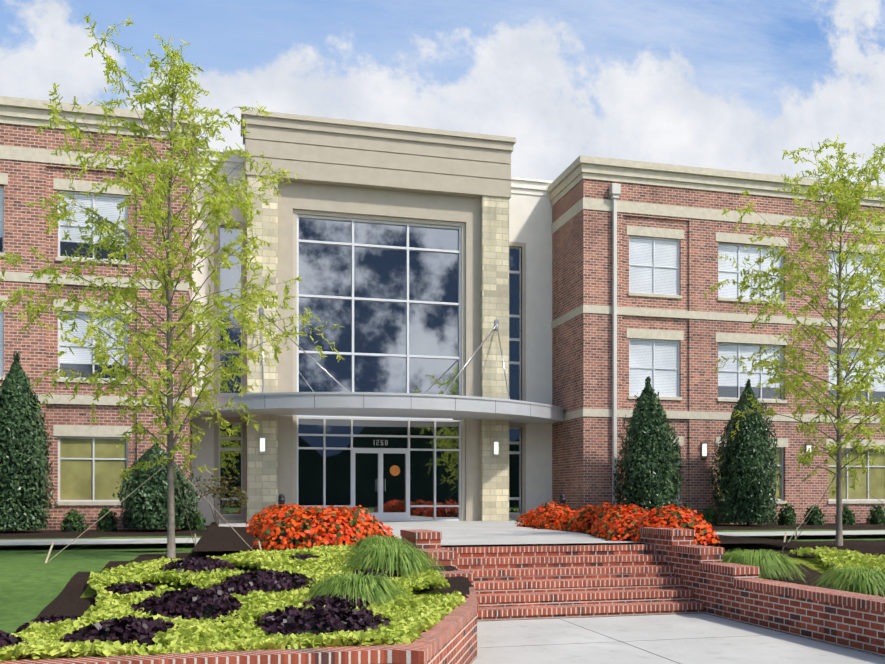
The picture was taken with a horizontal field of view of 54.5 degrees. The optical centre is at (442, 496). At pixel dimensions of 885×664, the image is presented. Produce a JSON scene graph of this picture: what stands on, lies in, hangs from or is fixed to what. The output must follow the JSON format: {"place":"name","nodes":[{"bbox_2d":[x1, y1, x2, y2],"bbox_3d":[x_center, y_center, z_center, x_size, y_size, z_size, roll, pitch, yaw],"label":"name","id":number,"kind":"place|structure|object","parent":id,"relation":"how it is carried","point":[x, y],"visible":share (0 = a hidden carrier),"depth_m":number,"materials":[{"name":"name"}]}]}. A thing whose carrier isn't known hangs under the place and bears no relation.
{"place":"outdoors","nodes":[
{"label":"outdoors","id":0,"kind":"place"},
{"bbox_2d":[278,494,284,504],"bbox_3d":[-4.348,0.360,23.219,0.220,0.865,0.220,0,0,-14],"label":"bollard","id":1,"kind":"object","parent":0,"point":[281,498],"visible":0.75,"depth_m":23.15,"materials":[{"name":"metal"}]},
{"bbox_2d":[0,520,884,663],"bbox_3d":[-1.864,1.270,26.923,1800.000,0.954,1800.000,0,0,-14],"label":"site ground","id":2,"kind":"structure","parent":0,"point":[33,585],"depth_m":11.49,"materials":[{"name":"concrete"}]},
{"bbox_2d":[0,351,58,532],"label":"holly","id":3,"kind":"object","parent":2,"relation":"on","point":[24,466],"visible":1,"depth_m":21.33,"materials":[{"name":"green plant"}]},
{"bbox_2d":[112,439,201,530],"bbox_3d":[-7.496,-0.288,22.681,2.270,2.501,2.248,0,0,-14],"label":"holly","id":4,"kind":"object","parent":2,"relation":"on","point":[145,503],"visible":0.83,"depth_m":22.09,"materials":[{"name":"green plant"}]},
{"bbox_2d":[0,13,344,562],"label":"tree","id":5,"kind":"object","parent":2,"relation":"on","point":[162,190],"visible":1,"depth_m":12.52,"materials":[{"name":"green plant"}]},
{"bbox_2d":[0,544,465,661],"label":"groundcover","id":6,"kind":"object","parent":2,"relation":"on","point":[222,604],"visible":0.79,"depth_m":8.05,"materials":[{"name":"green plant"}]},
{"bbox_2d":[246,503,399,550],"bbox_3d":[-2.747,0.542,17.564,2.475,0.783,9.427,0,0,-14],"label":"flower bed","id":7,"kind":"object","parent":2,"relation":"on","point":[292,526],"visible":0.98,"depth_m":13.42,"materials":[{"name":"orange plant"}]},
{"bbox_2d":[0,96,884,530],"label":"office building","id":8,"kind":"structure","parent":2,"relation":"on","point":[558,230],"depth_m":27.27,"materials":[{"name":"brick"}]},
{"bbox_2d":[259,436,265,453],"bbox_3d":[-5.444,-1.558,25.989,0.200,0.560,0.165,0,0,-14],"label":"sconce","id":9,"kind":"object","parent":8,"relation":"attached to","point":[262,444],"visible":0.98,"depth_m":25.94,"materials":[{"name":"glass"}]},
{"bbox_2d":[190,307,563,423],"bbox_3d":[-1.680,-4.103,26.180,12.100,3.230,3.930,0,0,-14],"label":"entrance canopy","id":10,"kind":"object","parent":8,"relation":"attached to","point":[384,404],"visible":0.92,"depth_m":24.86,"materials":[{"name":"metal"}]},
{"bbox_2d":[0,186,884,520],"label":"window frames","id":11,"kind":"structure","parent":8,"relation":"attached to","point":[458,358],"depth_m":27.53,"materials":[{"name":"grey metal"}]},
{"bbox_2d":[353,440,407,520],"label":"entrance doors","id":12,"kind":"structure","parent":11,"relation":"attached to","point":[394,471],"depth_m":27.32,"materials":[{"name":"metal"}]},
{"bbox_2d":[0,188,884,518],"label":"window glass","id":13,"kind":"object","parent":11,"relation":"in","point":[378,272],"visible":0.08,"depth_m":27.46,"materials":[{"name":"glass"}]},
{"bbox_2d":[493,440,499,456],"bbox_3d":[1.740,-1.558,27.764,0.200,0.560,0.165,0,0,-14],"label":"sconce","id":14,"kind":"object","parent":8,"relation":"attached to","point":[496,448],"visible":0.98,"depth_m":27.71,"materials":[{"name":"glass"}]},
{"bbox_2d":[609,183,620,508],"bbox_3d":[5.435,-4.567,27.067,0.280,10.520,0.220,0,0,-14],"label":"downspout","id":15,"kind":"object","parent":8,"relation":"attached to","point":[614,191],"visible":0.9,"depth_m":27.05,"materials":[{"name":"paint"}]},
{"bbox_2d":[701,441,707,458],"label":"sconce","id":16,"kind":"structure","parent":8,"relation":"attached to","point":[704,449],"depth_m":27.84,"materials":[{"name":"white glass"}]},
{"bbox_2d":[805,443,811,459],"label":"sconce","id":17,"kind":"structure","parent":8,"relation":"attached to","point":[806,448],"depth_m":28.80,"materials":[{"name":"white glass"}]},
{"bbox_2d":[0,527,884,663],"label":"brick retaining walls","id":18,"kind":"structure","parent":2,"relation":"on","point":[745,594],"depth_m":10.14,"materials":[{"name":"red brick"}]},
{"bbox_2d":[60,475,884,531],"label":"foundation shrubs","id":19,"kind":"object","parent":2,"relation":"on","point":[72,521],"visible":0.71,"depth_m":24.55,"materials":[{"name":"green plant"}]},
{"bbox_2d":[441,543,703,621],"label":"brick steps","id":20,"kind":"structure","parent":2,"relation":"on","point":[530,582],"depth_m":13.03,"materials":[{"name":"red brick"}]},
{"bbox_2d":[300,534,884,607],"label":"ornamental grasses","id":21,"kind":"object","parent":2,"relation":"on","point":[388,552],"visible":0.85,"depth_m":10.71,"materials":[{"name":"green plant"}]},
{"bbox_2d":[514,500,721,546],"bbox_3d":[3.449,0.518,19.024,2.053,0.856,9.383,0,0,-8],"label":"flower bed","id":22,"kind":"object","parent":2,"relation":"on","point":[606,522],"visible":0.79,"depth_m":16.27,"materials":[{"name":"orange plant"}]},
{"bbox_2d":[610,376,687,510],"bbox_3d":[6.288,-1.331,26.033,2.185,4.586,2.303,0,0,-14],"label":"holly","id":23,"kind":"object","parent":2,"relation":"on","point":[646,463],"visible":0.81,"depth_m":25.48,"materials":[{"name":"green plant"}]},
{"bbox_2d":[704,379,781,525],"bbox_3d":[9.508,-1.363,26.735,2.364,4.651,2.323,0,0,-14],"label":"holly","id":24,"kind":"object","parent":2,"relation":"on","point":[746,482],"visible":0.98,"depth_m":26.26,"materials":[{"name":"green plant"}]},
{"bbox_2d":[704,135,884,549],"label":"tree","id":25,"kind":"object","parent":2,"relation":"on","point":[856,302],"visible":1,"depth_m":15.81,"materials":[{"name":"green plant"}]},
{"bbox_2d":[789,546,884,571],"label":"groundcover","id":26,"kind":"object","parent":2,"relation":"on","point":[839,557],"visible":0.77,"depth_m":14.11,"materials":[{"name":"green plant"}]},
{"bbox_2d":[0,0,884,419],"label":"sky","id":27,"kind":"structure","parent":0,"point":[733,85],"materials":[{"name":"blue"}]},
{"bbox_2d":[559,494,565,505],"bbox_3d":[3.441,0.360,24.628,0.220,0.865,0.220,0,0,-14],"label":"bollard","id":28,"kind":"object","parent":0,"point":[562,499],"visible":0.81,"depth_m":24.56,"materials":[{"name":"metal"}]}
]}

